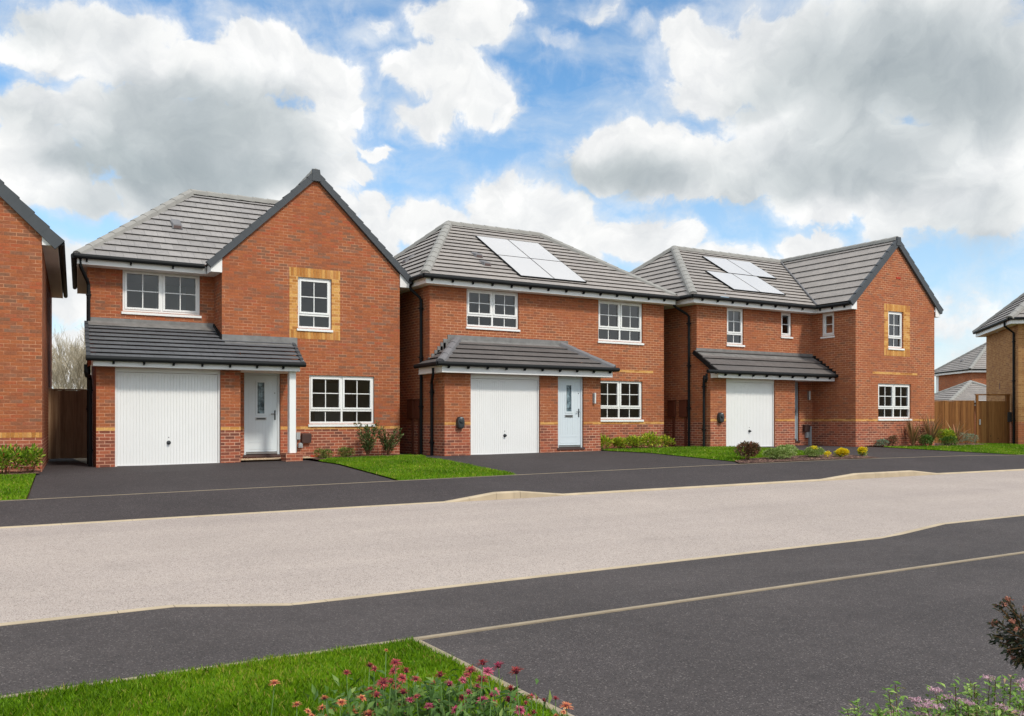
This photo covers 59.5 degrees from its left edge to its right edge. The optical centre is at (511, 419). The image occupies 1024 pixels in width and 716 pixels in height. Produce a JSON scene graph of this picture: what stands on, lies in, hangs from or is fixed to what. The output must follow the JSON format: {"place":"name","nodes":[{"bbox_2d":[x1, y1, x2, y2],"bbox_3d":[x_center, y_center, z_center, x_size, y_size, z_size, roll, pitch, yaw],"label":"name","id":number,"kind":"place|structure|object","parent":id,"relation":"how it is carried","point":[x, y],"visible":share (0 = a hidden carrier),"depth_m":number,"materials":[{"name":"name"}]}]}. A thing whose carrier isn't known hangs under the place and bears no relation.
{"place":"outdoors","nodes":[
{"label":"outdoors","id":0,"kind":"place"},
{"bbox_2d":[0,473,35,499],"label":"lawn","id":1,"kind":"structure","parent":0,"point":[13,488],"depth_m":15.05,"materials":[{"name":"green plant"}]},
{"bbox_2d":[0,471,39,474],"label":"flower bed","id":2,"kind":"object","parent":1,"relation":"on","point":[22,472],"visible":0.83,"depth_m":17.68,"materials":[{"name":"brown soil"}]},
{"bbox_2d":[0,444,26,473],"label":"shrub","id":3,"kind":"object","parent":2,"relation":"on","point":[7,455],"visible":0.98,"depth_m":17.37,"materials":[{"name":"green plant"}]},
{"bbox_2d":[14,443,45,471],"bbox_3d":[-9.507,0.764,17.716,0.649,0.644,0.587,0,0,34],"label":"shrub","id":4,"kind":"object","parent":2,"relation":"on","point":[30,454],"visible":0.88,"depth_m":17.67,"materials":[{"name":"green plant"}]},
{"bbox_2d":[28,458,395,498],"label":"driveway","id":5,"kind":"structure","parent":0,"point":[62,477],"depth_m":17.36,"materials":[{"name":"grey asphalt"}]},
{"bbox_2d":[241,456,313,459],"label":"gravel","id":6,"kind":"structure","parent":5,"relation":"on","point":[268,458],"depth_m":22.08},
{"bbox_2d":[0,635,569,715],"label":"lawn","id":7,"kind":"structure","parent":0,"point":[213,679],"depth_m":5.59,"materials":[{"name":"green plant"}]},
{"bbox_2d":[319,454,513,479],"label":"lawn","id":8,"kind":"structure","parent":0,"point":[426,476],"depth_m":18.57,"materials":[{"name":"green plant"}]},
{"bbox_2d":[308,454,402,458],"bbox_3d":[-3.946,0.949,23.120,2.850,0.032,1.300,0,0,-31],"label":"flower bed","id":9,"kind":"object","parent":8,"relation":"on","point":[354,456],"visible":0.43,"depth_m":23.32,"materials":[{"name":"brown soil"}]},
{"bbox_2d":[313,448,333,457],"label":"shrub","id":10,"kind":"object","parent":9,"relation":"on","point":[324,454],"visible":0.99,"depth_m":22.45,"materials":[{"name":"green plant"}]},
{"bbox_2d":[336,446,356,456],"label":"shrub","id":11,"kind":"object","parent":9,"relation":"on","point":[345,453],"visible":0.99,"depth_m":22.94,"materials":[{"name":"green plant"}]},
{"bbox_2d":[353,420,381,455],"bbox_3d":[-3.761,0.483,23.412,0.801,0.976,0.542,0,0,-13],"label":"leggy shrub","id":12,"kind":"object","parent":9,"relation":"on","point":[367,446],"visible":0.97,"depth_m":23.35,"materials":[{"name":"green plant"}]},
{"bbox_2d":[376,425,403,454],"bbox_3d":[-3.291,0.548,23.777,0.881,0.834,0.434,0,0,-31],"label":"leggy shrub","id":13,"kind":"object","parent":9,"relation":"on","point":[385,444],"visible":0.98,"depth_m":23.77,"materials":[{"name":"green plant"}]},
{"bbox_2d":[0,450,1018,500],"bbox_3d":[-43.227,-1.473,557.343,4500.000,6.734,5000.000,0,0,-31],"label":"ground","id":14,"kind":"structure","parent":0,"point":[83,460],"depth_m":24.46,"materials":[{"name":"green plant"}]},
{"bbox_2d":[0,179,67,478],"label":"brick house","id":15,"kind":"structure","parent":14,"relation":"on","point":[33,277],"depth_m":18.17,"materials":[{"name":"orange brick"}]},
{"bbox_2d":[48,389,86,458],"bbox_3d":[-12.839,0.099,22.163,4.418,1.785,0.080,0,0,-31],"label":"side gate","id":16,"kind":"structure","parent":15,"relation":"attached to","point":[67,424],"depth_m":22.99,"materials":[{"name":"brown wood"}]},
{"bbox_2d":[52,323,86,388],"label":"bare tree","id":17,"kind":"object","parent":14,"relation":"on","point":[55,375],"visible":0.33,"depth_m":45.79,"materials":[{"name":"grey plant"}]},
{"bbox_2d":[52,327,86,388],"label":"bare tree","id":18,"kind":"object","parent":14,"relation":"on","point":[60,349],"visible":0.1,"depth_m":48.18,"materials":[{"name":"grey plant"}]},
{"bbox_2d":[52,338,90,390],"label":"bare tree","id":19,"kind":"object","parent":14,"relation":"on","point":[79,376],"visible":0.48,"depth_m":44.39,"materials":[{"name":"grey plant"}]},
{"bbox_2d":[71,168,412,466],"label":"brick house","id":20,"kind":"structure","parent":14,"relation":"on","point":[224,328],"depth_m":22.54,"materials":[{"name":"red brick"}]},
{"bbox_2d":[121,270,201,317],"bbox_3d":[-8.638,-3.102,22.103,1.860,1.095,0.160,0,0,-31],"label":"window","id":21,"kind":"structure","parent":20,"relation":"in","point":[161,292],"depth_m":22.11,"materials":[{"name":"white plastic"}]},
{"bbox_2d":[115,367,219,466],"bbox_3d":[-7.840,-0.033,20.465,2.300,2.265,0.160,0,0,-31],"label":"garage door","id":22,"kind":"structure","parent":20,"relation":"in","point":[163,417],"depth_m":20.45,"materials":[{"name":"white paint"}]},
{"bbox_2d":[243,373,280,456],"bbox_3d":[-6.289,-0.127,22.534,0.970,2.115,0.170,0,0,-31],"label":"front door","id":23,"kind":"structure","parent":20,"relation":"in","point":[261,390],"depth_m":22.56,"materials":[{"name":"white plastic"}]},
{"bbox_2d":[297,277,332,331],"bbox_3d":[-5.123,-2.978,23.224,0.960,1.385,0.160,0,0,-31],"label":"window","id":24,"kind":"structure","parent":20,"relation":"in","point":[328,282],"depth_m":23.25,"materials":[{"name":"white plastic"}]},
{"bbox_2d":[308,375,374,426],"bbox_3d":[-4.484,-0.492,23.607,1.850,1.335,0.160,0,0,-31],"label":"window","id":25,"kind":"structure","parent":20,"relation":"in","point":[341,393],"depth_m":23.60,"materials":[{"name":"white plastic"}]},
{"bbox_2d":[414,639,573,715],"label":"edging","id":26,"kind":"object","parent":14,"relation":"on","point":[550,706],"visible":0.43,"depth_m":5.71,"materials":[{"name":"concrete"}]},
{"bbox_2d":[2,455,987,500],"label":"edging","id":27,"kind":"object","parent":14,"relation":"on","point":[445,478],"visible":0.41,"depth_m":17.45,"materials":[{"name":"concrete"}]},
{"bbox_2d":[0,469,1023,527],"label":"kerb","id":28,"kind":"structure","parent":14,"relation":"on","point":[505,495],"depth_m":16.62,"materials":[{"name":"concrete"}]},
{"bbox_2d":[0,514,1023,625],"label":"kerb","id":29,"kind":"structure","parent":14,"relation":"on","point":[299,603],"depth_m":9.20,"materials":[{"name":"concrete"}]},
{"bbox_2d":[1,551,1023,698],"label":"edging","id":30,"kind":"object","parent":14,"relation":"on","point":[645,606],"visible":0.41,"depth_m":7.99,"materials":[{"name":"concrete"}]},
{"bbox_2d":[394,220,679,455],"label":"brick house","id":31,"kind":"structure","parent":14,"relation":"on","point":[513,341],"depth_m":25.79,"materials":[{"name":"red brick"}]},
{"bbox_2d":[466,289,519,331],"bbox_3d":[-0.554,-3.095,25.386,1.760,1.120,0.160,0,0,-31],"label":"window","id":32,"kind":"structure","parent":31,"relation":"in","point":[491,314],"depth_m":25.40,"materials":[{"name":"white plastic"}]},
{"bbox_2d":[471,374,538,454],"bbox_3d":[-0.198,-0.113,24.590,2.230,2.245,0.160,0,0,-31],"label":"garage door","id":33,"kind":"structure","parent":31,"relation":"in","point":[504,411],"depth_m":24.59,"materials":[{"name":"white paint"}]},
{"bbox_2d":[557,376,584,449],"bbox_3d":[1.658,-0.193,25.676,0.950,2.085,0.170,0,0,-31],"label":"front door","id":34,"kind":"structure","parent":31,"relation":"in","point":[569,388],"depth_m":25.70,"materials":[{"name":"white plastic"}]},
{"bbox_2d":[597,300,643,344],"bbox_3d":[3.342,-3.000,27.727,1.790,1.310,0.160,0,0,-31],"label":"window","id":35,"kind":"structure","parent":31,"relation":"in","point":[619,327],"depth_m":27.75,"materials":[{"name":"white plastic"}]},
{"bbox_2d":[601,381,643,421],"bbox_3d":[3.316,-0.588,27.711,1.830,1.285,0.160,0,0,-31],"label":"window","id":36,"kind":"structure","parent":31,"relation":"in","point":[618,406],"depth_m":27.74,"materials":[{"name":"white plastic"}]},
{"bbox_2d":[630,236,943,449],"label":"brick house","id":37,"kind":"structure","parent":14,"relation":"on","point":[833,347],"depth_m":30.28,"materials":[{"name":"red brick"}]},
{"bbox_2d":[726,308,744,346],"bbox_3d":[7.305,-3.038,29.431,0.820,1.265,0.160,0,0,-31],"label":"window","id":38,"kind":"structure","parent":37,"relation":"in","point":[740,311],"depth_m":29.50,"materials":[{"name":"white plastic"}]},
{"bbox_2d":[726,379,773,446],"bbox_3d":[7.675,-0.182,28.971,2.220,2.255,0.160,0,0,-31],"label":"garage door","id":39,"kind":"structure","parent":37,"relation":"in","point":[749,405],"depth_m":28.98,"materials":[{"name":"white paint"}]},
{"bbox_2d":[781,312,792,338],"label":"window","id":40,"kind":"structure","parent":37,"relation":"in","point":[788,315],"depth_m":30.74,"materials":[{"name":"white plastic"}]},
{"bbox_2d":[795,382,799,442],"bbox_3d":[9.537,-0.265,30.784,0.880,2.090,0.170,0,0,-31],"label":"front door","id":41,"kind":"structure","parent":37,"relation":"in","point":[796,383],"depth_m":30.97,"materials":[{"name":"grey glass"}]},
{"bbox_2d":[820,312,834,338],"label":"window","id":42,"kind":"structure","parent":37,"relation":"in","point":[828,335],"depth_m":30.78,"materials":[{"name":"white plastic"}]},
{"bbox_2d":[878,383,911,420],"bbox_3d":[13.143,-0.608,30.851,1.830,1.265,0.160,0,0,-31],"label":"window","id":43,"kind":"structure","parent":37,"relation":"in","point":[892,407],"depth_m":30.87,"materials":[{"name":"white plastic"}]},
{"bbox_2d":[888,311,904,349],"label":"window","id":44,"kind":"structure","parent":37,"relation":"in","point":[899,314],"depth_m":30.95,"materials":[{"name":"white plastic"}]},
{"bbox_2d":[934,343,985,392],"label":"brick house","id":45,"kind":"structure","parent":14,"relation":"on","point":[968,366],"depth_m":75.42,"materials":[{"name":"grey tile"}]},
{"bbox_2d":[934,380,985,400],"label":"roof","id":46,"kind":"structure","parent":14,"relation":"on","point":[969,390],"depth_m":58.81,"materials":[{"name":"grey tile"}]},
{"bbox_2d":[972,293,1023,443],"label":"brick house","id":47,"kind":"structure","parent":14,"relation":"on","point":[1002,331],"depth_m":37.52,"materials":[{"name":"beige brick"}]},
{"bbox_2d":[975,394,1010,443],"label":"garden gate","id":48,"kind":"structure","parent":47,"relation":"attached to","point":[992,424],"depth_m":37.13,"materials":[{"name":"wood"}]},
{"bbox_2d":[0,470,1023,622],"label":"road","id":49,"kind":"structure","parent":0,"point":[52,571],"depth_m":11.84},
{"bbox_2d":[0,516,1023,694],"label":"pavement","id":50,"kind":"structure","parent":0,"point":[43,654],"depth_m":7.84,"materials":[{"name":"grey asphalt"}]},
{"bbox_2d":[0,455,1023,526],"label":"pavement","id":51,"kind":"structure","parent":0,"point":[91,509],"depth_m":16.50,"materials":[{"name":"grey asphalt"}]},
{"bbox_2d":[0,0,1023,392],"label":"sky","id":52,"kind":"structure","parent":0,"point":[621,133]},
{"bbox_2d":[426,451,739,474],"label":"driveway","id":53,"kind":"structure","parent":0,"point":[537,463],"depth_m":21.95,"materials":[{"name":"grey asphalt"}]},
{"bbox_2d":[602,445,829,460],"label":"lawn","id":54,"kind":"structure","parent":0,"point":[692,455],"depth_m":24.24,"materials":[{"name":"green plant"}]},
{"bbox_2d":[601,447,661,449],"bbox_3d":[3.751,0.860,27.395,3.250,0.025,0.900,0,0,-31],"label":"flower bed","id":55,"kind":"object","parent":54,"relation":"on","point":[630,447],"visible":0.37,"depth_m":27.70,"materials":[{"name":"brown soil"}]},
{"bbox_2d":[601,434,613,448],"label":"shrub","id":56,"kind":"object","parent":55,"relation":"on","point":[604,440],"visible":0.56,"depth_m":26.61,"materials":[{"name":"green plant"}]},
{"bbox_2d":[611,436,629,447],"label":"shrub","id":57,"kind":"object","parent":55,"relation":"on","point":[619,442],"visible":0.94,"depth_m":27.00,"materials":[{"name":"green plant"}]},
{"bbox_2d":[625,434,647,447],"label":"shrub","id":58,"kind":"object","parent":55,"relation":"on","point":[635,440],"visible":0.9,"depth_m":27.29,"materials":[{"name":"green plant"}]},
{"bbox_2d":[640,431,662,447],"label":"shrub","id":59,"kind":"object","parent":55,"relation":"on","point":[652,436],"visible":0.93,"depth_m":27.53,"materials":[{"name":"green plant"}]},
{"bbox_2d":[656,435,674,446],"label":"shrub","id":60,"kind":"object","parent":55,"relation":"on","point":[666,438],"visible":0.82,"depth_m":27.91,"materials":[{"name":"green plant"}]},
{"bbox_2d":[735,454,880,462],"bbox_3d":[7.516,1.011,23.847,5.350,0.097,1.360,0,0,-31],"label":"flower bed","id":61,"kind":"object","parent":54,"relation":"on","point":[792,458],"visible":0.83,"depth_m":23.63,"materials":[{"name":"brown plant"}]},
{"bbox_2d":[734,440,761,459],"bbox_3d":[6.034,0.780,23.009,0.810,0.524,0.622,0,0,-31],"label":"shrub","id":62,"kind":"object","parent":61,"relation":"on","point":[749,447],"visible":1,"depth_m":22.91,"materials":[{"name":"brown plant"}]},
{"bbox_2d":[761,444,797,458],"bbox_3d":[7.076,0.833,23.474,1.265,0.431,0.783,0,0,-31],"label":"shrub","id":63,"kind":"object","parent":61,"relation":"on","point":[785,450],"visible":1,"depth_m":23.36,"materials":[{"name":"green plant"}]},
{"bbox_2d":[803,445,830,456],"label":"shrub","id":64,"kind":"object","parent":61,"relation":"on","point":[812,450],"visible":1,"depth_m":24.12,"materials":[{"name":"green plant"}]},
{"bbox_2d":[833,448,849,456],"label":"shrub","id":65,"kind":"object","parent":61,"relation":"on","point":[840,452],"visible":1,"depth_m":24.44,"materials":[{"name":"yellow plant"}]},
{"bbox_2d":[857,447,867,455],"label":"shrub","id":66,"kind":"object","parent":61,"relation":"on","point":[861,450],"visible":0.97,"depth_m":25.00,"materials":[{"name":"yellow plant"}]},
{"bbox_2d":[422,554,1023,715],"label":"driveway","id":67,"kind":"structure","parent":0,"point":[829,648],"depth_m":6.51,"materials":[{"name":"grey asphalt"}]},
{"bbox_2d":[986,596,1023,669],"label":"bronze shrub","id":68,"kind":"object","parent":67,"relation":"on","point":[1015,625],"visible":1,"depth_m":3.63,"materials":[{"name":"brown plant"}]},
{"bbox_2d":[767,445,1007,458],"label":"driveway","id":69,"kind":"structure","parent":0,"point":[882,452],"depth_m":27.67,"materials":[{"name":"grey asphalt"}]},
{"bbox_2d":[885,443,1023,454],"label":"lawn","id":70,"kind":"structure","parent":0,"point":[962,449],"depth_m":29.21,"materials":[{"name":"green plant"}]},
{"bbox_2d":[881,443,983,445],"bbox_3d":[15.276,0.917,34.378,10.400,0.115,4.800,0,0,-31],"label":"flower bed","id":71,"kind":"object","parent":70,"relation":"on","point":[936,444],"visible":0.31,"depth_m":33.35,"materials":[{"name":"green plant"}]},
{"bbox_2d":[873,438,889,446],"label":"shrub","id":72,"kind":"object","parent":71,"relation":"on","point":[881,441],"visible":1,"depth_m":30.07,"materials":[{"name":"green plant"}]},
{"bbox_2d":[886,435,899,445],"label":"shrub","id":73,"kind":"object","parent":71,"relation":"on","point":[893,439],"visible":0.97,"depth_m":30.37,"materials":[{"name":"brown plant"}]},
{"bbox_2d":[899,418,922,445],"bbox_3d":[13.829,0.361,30.944,1.248,1.072,1.260,0,0,-31],"label":"sword leaf plant","id":74,"kind":"object","parent":71,"relation":"on","point":[912,433],"visible":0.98,"depth_m":30.80,"materials":[{"name":"brown plant"}]},
{"bbox_2d":[918,434,933,445],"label":"shrub","id":75,"kind":"object","parent":71,"relation":"on","point":[925,437],"visible":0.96,"depth_m":31.03,"materials":[{"name":"green plant"}]},
{"bbox_2d":[920,414,946,445],"bbox_3d":[14.680,0.305,31.364,1.294,1.209,1.204,0,0,-31],"label":"sword leaf plant","id":76,"kind":"object","parent":71,"relation":"on","point":[928,430],"visible":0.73,"depth_m":31.28,"materials":[{"name":"brown plant"}]},
{"bbox_2d":[934,428,955,444],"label":"shrub","id":77,"kind":"object","parent":71,"relation":"on","point":[948,433],"visible":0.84,"depth_m":32.30,"materials":[{"name":"green plant"}]},
{"bbox_2d":[937,436,958,445],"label":"shrub","id":78,"kind":"object","parent":71,"relation":"on","point":[951,442],"visible":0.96,"depth_m":32.09,"materials":[{"name":"green plant"}]},
{"bbox_2d":[941,420,967,444],"bbox_3d":[16.659,0.425,33.737,1.310,1.028,1.469,0,0,-31],"label":"sword leaf plant","id":79,"kind":"object","parent":71,"relation":"on","point":[957,433],"visible":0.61,"depth_m":33.60,"materials":[{"name":"brown plant"}]},
{"bbox_2d":[934,400,974,442],"bbox_3d":[15.550,0.080,37.202,7.300,1.780,0.056,0,0,0],"label":"timber fence","id":80,"kind":"object","parent":71,"relation":"on","point":[953,412],"visible":0.11,"depth_m":37.18,"materials":[{"name":"brown wood"}]},
{"bbox_2d":[958,432,978,443],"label":"shrub","id":81,"kind":"object","parent":71,"relation":"on","point":[967,437],"visible":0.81,"depth_m":35.05,"materials":[{"name":"plant"}]},
{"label":"flower bed","id":82,"kind":"structure","parent":0,"visible":0},
{"bbox_2d":[270,679,280,715],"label":"flowering plant","id":83,"kind":"object","parent":82,"relation":"on","point":[274,682],"visible":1,"depth_m":3.53,"materials":[{"name":"orange plant"}]},
{"bbox_2d":[292,694,346,715],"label":"flowering plant","id":84,"kind":"object","parent":82,"relation":"on","point":[340,702],"visible":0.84,"depth_m":3.44,"materials":[{"name":"pink plant"}]},
{"bbox_2d":[305,662,419,715],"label":"flowering plant","id":85,"kind":"object","parent":82,"relation":"on","point":[377,710],"visible":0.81,"depth_m":3.51,"materials":[{"name":"green plant"}]},
{"bbox_2d":[353,649,389,715],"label":"flowering plant","id":86,"kind":"object","parent":82,"relation":"on","point":[368,712],"visible":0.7,"depth_m":3.42,"materials":[{"name":"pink plant"}]},
{"bbox_2d":[316,658,451,715],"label":"flowering plant","id":87,"kind":"object","parent":82,"relation":"on","point":[382,682],"visible":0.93,"depth_m":3.44,"materials":[{"name":"green plant"}]},
{"bbox_2d":[359,675,499,715],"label":"flowering plant","id":88,"kind":"object","parent":82,"relation":"on","point":[448,704],"visible":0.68,"depth_m":3.48,"materials":[{"name":"green plant"}]},
{"bbox_2d":[355,669,514,715],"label":"flowering plant","id":89,"kind":"object","parent":82,"relation":"on","point":[435,696],"visible":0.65,"depth_m":3.53,"materials":[{"name":"green plant"}]},
{"bbox_2d":[433,660,551,715],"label":"flowering plant","id":90,"kind":"object","parent":82,"relation":"on","point":[494,692],"visible":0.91,"depth_m":3.42,"materials":[{"name":"green plant"}]},
{"bbox_2d":[463,659,523,715],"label":"flowering plant","id":91,"kind":"object","parent":82,"relation":"on","point":[481,678],"visible":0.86,"depth_m":3.42,"materials":[{"name":"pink plant"}]},
{"bbox_2d":[522,693,556,715],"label":"flowering plant","id":92,"kind":"object","parent":82,"relation":"on","point":[553,711],"visible":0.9,"depth_m":3.52,"materials":[{"name":"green plant"}]},
{"bbox_2d":[553,701,573,715],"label":"flowering plant","id":93,"kind":"object","parent":82,"relation":"on","point":[566,706],"visible":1,"depth_m":3.38,"materials":[{"name":"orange plant"}]},
{"bbox_2d":[839,681,958,715],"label":"flowering shrub","id":94,"kind":"object","parent":82,"relation":"on","point":[896,711],"visible":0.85,"depth_m":3.03,"materials":[{"name":"green plant"}]},
{"bbox_2d":[917,674,1023,715],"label":"flowering shrub","id":95,"kind":"object","parent":82,"relation":"on","point":[972,707],"visible":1,"depth_m":2.91,"materials":[{"name":"green plant"}]}
]}

